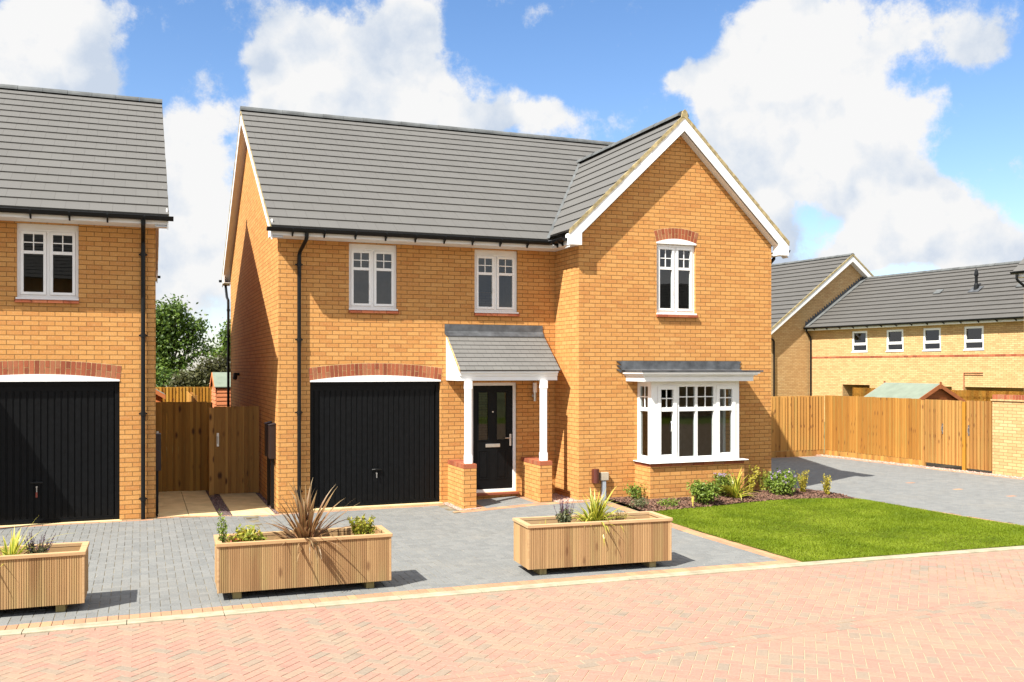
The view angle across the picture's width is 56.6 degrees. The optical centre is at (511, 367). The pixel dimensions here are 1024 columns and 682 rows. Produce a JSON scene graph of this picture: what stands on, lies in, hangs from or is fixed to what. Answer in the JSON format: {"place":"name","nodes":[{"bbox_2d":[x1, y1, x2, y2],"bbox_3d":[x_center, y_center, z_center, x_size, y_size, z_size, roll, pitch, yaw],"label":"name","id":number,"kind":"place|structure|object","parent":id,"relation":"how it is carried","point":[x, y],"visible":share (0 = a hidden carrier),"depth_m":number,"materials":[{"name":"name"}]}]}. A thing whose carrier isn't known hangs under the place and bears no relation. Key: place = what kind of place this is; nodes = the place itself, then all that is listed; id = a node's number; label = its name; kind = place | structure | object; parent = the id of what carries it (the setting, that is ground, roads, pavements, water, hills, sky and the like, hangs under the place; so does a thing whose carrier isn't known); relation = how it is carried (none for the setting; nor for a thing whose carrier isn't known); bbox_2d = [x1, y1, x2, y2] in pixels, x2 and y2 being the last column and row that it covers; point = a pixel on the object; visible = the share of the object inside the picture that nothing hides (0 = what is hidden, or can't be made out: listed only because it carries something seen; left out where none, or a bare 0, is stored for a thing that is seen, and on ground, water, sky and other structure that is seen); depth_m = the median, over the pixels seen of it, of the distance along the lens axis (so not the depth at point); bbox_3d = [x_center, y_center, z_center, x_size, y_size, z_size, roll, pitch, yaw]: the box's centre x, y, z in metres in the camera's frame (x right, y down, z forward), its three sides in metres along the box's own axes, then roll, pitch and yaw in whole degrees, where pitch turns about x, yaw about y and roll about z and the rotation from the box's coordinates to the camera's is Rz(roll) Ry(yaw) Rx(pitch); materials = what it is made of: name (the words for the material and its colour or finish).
{"place":"outdoors","nodes":[
{"label":"outdoors","id":0,"kind":"place"},
{"bbox_2d":[0,496,786,629],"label":"driveway","id":1,"kind":"structure","parent":0,"point":[156,564],"depth_m":12.51,"materials":[{"name":"grey block paving"}]},
{"bbox_2d":[0,541,89,611],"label":"planter","id":2,"kind":"object","parent":1,"relation":"on","point":[57,576],"visible":0.92,"depth_m":9.63,"materials":[{"name":"brown wood"}]},
{"bbox_2d":[0,520,67,566],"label":"flax plant","id":3,"kind":"object","parent":2,"relation":"in","point":[14,547],"visible":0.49,"depth_m":9.79,"materials":[{"name":"yellow plant"}]},
{"bbox_2d":[22,532,55,553],"bbox_3d":[-4.899,1.870,9.841,0.320,0.345,0.344,0,0,-21],"label":"salvia plant","id":4,"kind":"object","parent":2,"relation":"on","point":[32,546],"visible":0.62,"depth_m":9.81,"materials":[{"name":"grey plant"}]},
{"bbox_2d":[214,525,392,598],"bbox_3d":[-2.355,2.191,10.743,1.914,0.618,0.608,0,0,-20],"label":"planter","id":5,"kind":"object","parent":1,"relation":"on","point":[271,563],"visible":0.89,"depth_m":10.47,"materials":[{"name":"brown wood"}]},
{"bbox_2d":[217,509,227,542],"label":"boxleaf plant","id":6,"kind":"object","parent":5,"relation":"on","point":[221,529],"visible":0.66,"depth_m":10.36,"materials":[{"name":"green plant"}]},
{"bbox_2d":[215,524,268,545],"bbox_3d":[-2.932,1.914,10.502,0.509,0.360,0.521,0,0,40],"label":"skimmia shrub","id":7,"kind":"object","parent":5,"relation":"in","point":[244,534],"visible":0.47,"depth_m":10.48,"materials":[{"name":"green plant"}]},
{"bbox_2d":[252,479,366,563],"bbox_3d":[-2.289,1.783,10.837,1.265,1.062,1.294,0,0,37],"label":"flax plant","id":8,"kind":"object","parent":5,"relation":"in","point":[305,527],"visible":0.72,"depth_m":10.68,"materials":[{"name":"brown plant"}]},
{"bbox_2d":[347,514,377,534],"bbox_3d":[-1.724,1.867,10.920,0.350,0.356,0.274,0,0,32],"label":"spurge plant","id":9,"kind":"object","parent":5,"relation":"on","point":[362,527],"visible":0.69,"depth_m":10.90,"materials":[{"name":"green plant"}]},
{"bbox_2d":[443,493,589,510],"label":"pink gravel","id":10,"kind":"structure","parent":1,"relation":"on","point":[460,509],"depth_m":17.25,"materials":[{"name":"pink gravel"}]},
{"bbox_2d":[512,511,672,574],"bbox_3d":[1.009,2.191,11.904,1.914,0.618,0.608,0,0,-17],"label":"planter","id":11,"kind":"object","parent":1,"relation":"on","point":[644,538],"visible":0.91,"depth_m":11.64,"materials":[{"name":"brown wood"}]},
{"bbox_2d":[554,496,574,522],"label":"salvia plant","id":12,"kind":"object","parent":11,"relation":"on","point":[564,515],"visible":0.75,"depth_m":11.72,"materials":[{"name":"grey plant"}]},
{"bbox_2d":[569,486,636,539],"bbox_3d":[1.080,1.809,11.897,0.965,0.766,0.847,0,0,12],"label":"flax plant","id":13,"kind":"object","parent":11,"relation":"in","point":[596,511],"visible":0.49,"depth_m":11.91,"materials":[{"name":"yellow plant"}]},
{"bbox_2d":[608,510,627,519],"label":"dry plant","id":14,"kind":"object","parent":11,"relation":"on","point":[618,515],"visible":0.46,"depth_m":12.01,"materials":[{"name":"yellow plant"}]},
{"bbox_2d":[0,549,1023,681],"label":"road","id":15,"kind":"structure","parent":0,"point":[953,618],"depth_m":8.84,"materials":[{"name":"brick"}]},
{"bbox_2d":[0,0,1023,369],"label":"sky","id":16,"kind":"structure","parent":0,"point":[889,134],"materials":[{"name":"blue"}]},
{"bbox_2d":[119,370,961,624],"bbox_3d":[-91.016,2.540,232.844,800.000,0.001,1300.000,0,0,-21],"label":"ground","id":17,"kind":"structure","parent":0,"point":[626,505],"depth_m":19.63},
{"bbox_2d":[0,84,173,526],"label":"brick house","id":18,"kind":"structure","parent":17,"relation":"on","point":[84,214],"depth_m":15.15,"materials":[{"name":"brick"}]},
{"bbox_2d":[14,223,78,303],"bbox_3d":[-7.257,-1.629,14.860,0.904,1.252,0.175,0,0,-21],"label":"window","id":19,"kind":"structure","parent":18,"relation":"in","point":[47,231],"depth_m":14.88,"materials":[{"name":"white plastic"}]},
{"bbox_2d":[0,385,114,522],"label":"garage door","id":20,"kind":"structure","parent":18,"relation":"in","point":[57,441],"depth_m":14.96,"materials":[{"name":"black metal"}]},
{"bbox_2d":[156,389,164,401],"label":"garden shed","id":21,"kind":"structure","parent":17,"relation":"on","point":[160,395],"depth_m":26.22,"materials":[{"name":"orange wood"}]},
{"bbox_2d":[156,360,186,401],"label":"hedge bush","id":22,"kind":"object","parent":17,"relation":"on","point":[160,380],"visible":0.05,"depth_m":48.55,"materials":[{"name":"green plant"}]},
{"bbox_2d":[156,387,211,401],"bbox_3d":[-10.169,1.578,31.508,16.000,1.884,0.165,0,0,-21],"label":"wooden fence","id":23,"kind":"object","parent":17,"relation":"on","point":[202,394],"visible":0.06,"depth_m":31.20,"materials":[{"name":"brown wood"}]},
{"bbox_2d":[156,293,217,378],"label":"broadleaf tree","id":24,"kind":"object","parent":17,"relation":"on","point":[169,316],"visible":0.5,"depth_m":58.13,"materials":[{"name":"green plant"}]},
{"bbox_2d":[187,391,196,401],"bbox_3d":[-9.479,1.648,28.182,0.165,1.744,6.403,0,0,-20],"label":"wooden fence","id":25,"kind":"object","parent":17,"relation":"on","point":[191,397],"visible":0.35,"depth_m":27.67,"materials":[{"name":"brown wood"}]},
{"bbox_2d":[163,351,230,398],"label":"hedge bush","id":26,"kind":"object","parent":17,"relation":"on","point":[197,377],"visible":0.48,"depth_m":43.44,"materials":[{"name":"green plant"}]},
{"bbox_2d":[158,490,273,516],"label":"flagstones","id":27,"kind":"object","parent":17,"relation":"on","point":[196,503],"visible":0.75,"depth_m":17.09,"materials":[{"name":"beige stone"}]},
{"bbox_2d":[207,320,230,357],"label":"broadleaf tree","id":28,"kind":"object","parent":17,"relation":"on","point":[223,341],"visible":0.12,"depth_m":57.27,"materials":[{"name":"green plant"}]},
{"bbox_2d":[209,372,230,407],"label":"garden shed","id":29,"kind":"structure","parent":17,"relation":"on","point":[218,382],"depth_m":28.47,"materials":[{"name":"orange wood"}]},
{"bbox_2d":[206,492,278,514],"bbox_3d":[-5.042,2.500,17.624,1.000,0.001,3.500,0,0,-21],"label":"gravel strip","id":30,"kind":"object","parent":17,"relation":"on","point":[229,513],"visible":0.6,"depth_m":17.16,"materials":[{"name":"beige gravel"}]},
{"bbox_2d":[156,402,211,491],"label":"wooden gate","id":31,"kind":"structure","parent":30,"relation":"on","point":[182,428],"depth_m":18.80,"materials":[{"name":"brown wood"}]},
{"bbox_2d":[209,406,258,496],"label":"wooden gate","id":32,"kind":"structure","parent":30,"relation":"on","point":[233,449],"depth_m":18.53,"materials":[{"name":"brown wood"}]},
{"bbox_2d":[219,106,790,512],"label":"brick house","id":33,"kind":"structure","parent":17,"relation":"on","point":[430,314],"depth_m":17.74,"materials":[{"name":"brick"}]},
{"bbox_2d":[349,243,398,313],"bbox_3d":[-2.482,-1.594,17.017,0.904,1.252,0.175,0,0,-21],"label":"window","id":34,"kind":"structure","parent":33,"relation":"in","point":[369,249],"depth_m":17.03,"materials":[{"name":"white plastic"}]},
{"bbox_2d":[314,384,434,505],"bbox_3d":[-2.443,1.389,17.081,2.218,2.151,0.073,0,0,-21],"label":"garage door","id":35,"kind":"structure","parent":33,"relation":"in","point":[375,443],"depth_m":17.08,"materials":[{"name":"black metal"}]},
{"bbox_2d":[473,386,511,489],"bbox_3d":[-0.359,1.327,17.879,0.794,1.967,0.104,0,0,-21],"label":"front door","id":36,"kind":"structure","parent":33,"relation":"in","point":[492,456],"depth_m":17.89,"materials":[{"name":"black wood"}]},
{"bbox_2d":[474,249,519,316],"bbox_3d":[-0.298,-1.591,17.870,0.893,1.257,0.175,0,0,-21],"label":"window","id":37,"kind":"structure","parent":33,"relation":"in","point":[494,255],"depth_m":17.89,"materials":[{"name":"white plastic"}]},
{"bbox_2d":[656,244,697,317],"bbox_3d":[3.115,-1.644,18.082,0.884,1.392,0.175,0,0,-21],"label":"window","id":38,"kind":"structure","parent":33,"relation":"in","point":[673,311],"depth_m":18.09,"materials":[{"name":"white plastic"}]},
{"bbox_2d":[637,381,738,461],"bbox_3d":[3.312,0.989,17.834,1.885,1.469,0.537,0,0,-21],"label":"bay window","id":39,"kind":"structure","parent":33,"relation":"in","point":[718,408],"depth_m":17.62,"materials":[{"name":"white plastic"}]},
{"bbox_2d":[0,546,1023,636],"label":"kerb","id":40,"kind":"structure","parent":17,"relation":"on","point":[56,628],"depth_m":10.52,"materials":[{"name":"concrete"}]},
{"bbox_2d":[0,456,1023,630],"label":"edging","id":41,"kind":"object","parent":17,"relation":"on","point":[782,560],"visible":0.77,"depth_m":11.26,"materials":[{"name":"buff concrete block paving"}]},
{"bbox_2d":[606,488,855,511],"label":"bark mulch","id":42,"kind":"object","parent":17,"relation":"on","point":[766,494],"visible":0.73,"depth_m":17.35,"materials":[{"name":"brown wood"}]},
{"bbox_2d":[623,482,646,498],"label":"shrub","id":43,"kind":"object","parent":42,"relation":"on","point":[635,492],"visible":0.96,"depth_m":17.18,"materials":[{"name":"green plant"}]},
{"bbox_2d":[629,495,648,509],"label":"shrub","id":44,"kind":"object","parent":42,"relation":"on","point":[641,503],"visible":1,"depth_m":16.38,"materials":[{"name":"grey plant"}]},
{"bbox_2d":[657,497,679,506],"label":"shrub","id":45,"kind":"object","parent":42,"relation":"on","point":[664,502],"visible":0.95,"depth_m":16.63,"materials":[{"name":"green plant"}]},
{"bbox_2d":[686,480,722,504],"bbox_3d":[3.419,2.196,16.913,0.658,0.598,0.606,0,0,10],"label":"hebe shrub","id":46,"kind":"object","parent":42,"relation":"on","point":[701,492],"visible":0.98,"depth_m":16.80,"materials":[{"name":"green plant"}]},
{"bbox_2d":[712,470,736,495],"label":"lavender shrub","id":47,"kind":"object","parent":42,"relation":"on","point":[722,480],"visible":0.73,"depth_m":17.55,"materials":[{"name":"green plant"}]},
{"bbox_2d":[714,467,759,499],"bbox_3d":[4.160,2.188,17.483,1.089,0.729,0.917,0,0,8],"label":"flax plant","id":48,"kind":"object","parent":42,"relation":"on","point":[735,490],"visible":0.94,"depth_m":17.46,"materials":[{"name":"yellow plant"}]},
{"bbox_2d":[747,465,760,492],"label":"golden shrub","id":49,"kind":"object","parent":42,"relation":"on","point":[755,471],"visible":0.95,"depth_m":18.03,"materials":[{"name":"yellow plant"}]},
{"bbox_2d":[754,468,765,489],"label":"golden shrub","id":50,"kind":"object","parent":42,"relation":"on","point":[762,487],"visible":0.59,"depth_m":18.54,"materials":[{"name":"plant"}]},
{"bbox_2d":[760,467,801,495],"bbox_3d":[5.140,2.197,18.084,0.824,0.591,0.813,0,0,-21],"label":"hebe shrub","id":51,"kind":"object","parent":42,"relation":"on","point":[778,482],"visible":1,"depth_m":17.98,"materials":[{"name":"green plant"}]},
{"bbox_2d":[796,470,809,491],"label":"golden shrub","id":52,"kind":"object","parent":42,"relation":"on","point":[802,485],"visible":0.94,"depth_m":18.51,"materials":[{"name":"yellow plant"}]},
{"bbox_2d":[820,474,831,494],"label":"golden shrub","id":53,"kind":"object","parent":42,"relation":"on","point":[826,487],"visible":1,"depth_m":18.25,"materials":[{"name":"yellow plant"}]},
{"bbox_2d":[771,396,823,457],"bbox_3d":[5.843,1.663,26.117,6.580,1.714,0.165,0,0,-21],"label":"wooden fence","id":54,"kind":"object","parent":17,"relation":"on","point":[797,422],"visible":0.28,"depth_m":26.93,"materials":[{"name":"brown wood"}]},
{"bbox_2d":[771,253,1023,421],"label":"brick house","id":55,"kind":"structure","parent":17,"relation":"on","point":[843,325],"depth_m":42.33,"materials":[{"name":"beige brick"}]},
{"bbox_2d":[851,331,867,352],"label":"window","id":56,"kind":"structure","parent":55,"relation":"in","point":[853,332],"depth_m":42.89,"materials":[{"name":"white plastic"}]},
{"bbox_2d":[885,329,903,351],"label":"window","id":57,"kind":"structure","parent":55,"relation":"in","point":[897,330],"depth_m":41.09,"materials":[{"name":"white plastic"}]},
{"bbox_2d":[922,328,940,350],"bbox_3d":[17.391,-1.208,39.359,0.120,1.065,0.920,0,0,-27],"label":"window","id":58,"kind":"structure","parent":55,"relation":"in","point":[924,329],"depth_m":39.43,"materials":[{"name":"white plastic"}]},
{"bbox_2d":[963,326,983,350],"bbox_3d":[18.285,-1.208,37.632,0.120,1.065,0.930,0,0,-27],"label":"window","id":59,"kind":"structure","parent":55,"relation":"in","point":[968,327],"depth_m":37.69,"materials":[{"name":"white plastic"}]},
{"bbox_2d":[864,381,965,401],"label":"garden shed","id":60,"kind":"structure","parent":17,"relation":"on","point":[929,391],"depth_m":27.28,"materials":[{"name":"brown wood"}]},
{"bbox_2d":[852,387,1023,401],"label":"wooden fence","id":61,"kind":"object","parent":17,"relation":"on","point":[971,395],"visible":0.2,"depth_m":27.82,"materials":[{"name":"brown wood"}]},
{"bbox_2d":[990,394,1023,476],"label":"garden wall","id":62,"kind":"structure","parent":17,"relation":"on","point":[1007,434],"depth_m":21.99,"materials":[{"name":"yellow brick"}]},
{"bbox_2d":[967,401,991,470],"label":"wooden gate","id":63,"kind":"structure","parent":62,"relation":"attached to","point":[979,435],"depth_m":22.68,"materials":[{"name":"brown wood"}]},
{"bbox_2d":[653,497,1023,561],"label":"lawn","id":64,"kind":"structure","parent":0,"point":[766,550],"depth_m":14.14,"materials":[{"name":"plant"}]},
{"bbox_2d":[771,456,1023,524],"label":"side driveway","id":65,"kind":"structure","parent":0,"point":[1000,499],"depth_m":20.14,"materials":[{"name":"grey block paving"},{"name":"concrete"}]},
{"bbox_2d":[824,395,920,464],"bbox_3d":[9.742,1.658,25.774,0.165,1.724,3.360,0,0,-26],"label":"wooden fence","id":66,"kind":"object","parent":65,"relation":"on","point":[880,429],"visible":1,"depth_m":25.59,"materials":[{"name":"brown wood"}]},
{"bbox_2d":[921,399,967,470],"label":"wooden gate","id":67,"kind":"structure","parent":66,"relation":"attached to","point":[943,431],"depth_m":23.58,"materials":[{"name":"brown wood"}]},
{"bbox_2d":[816,454,1023,478],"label":"fence gravel","id":68,"kind":"structure","parent":65,"relation":"on","point":[966,471],"depth_m":23.90,"materials":[{"name":"beige gravel"}]},
{"bbox_2d":[1010,258,1023,286],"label":"house","id":69,"kind":"structure","parent":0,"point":[1018,271],"depth_m":29.82,"materials":[{"name":"white paint"}]}
]}

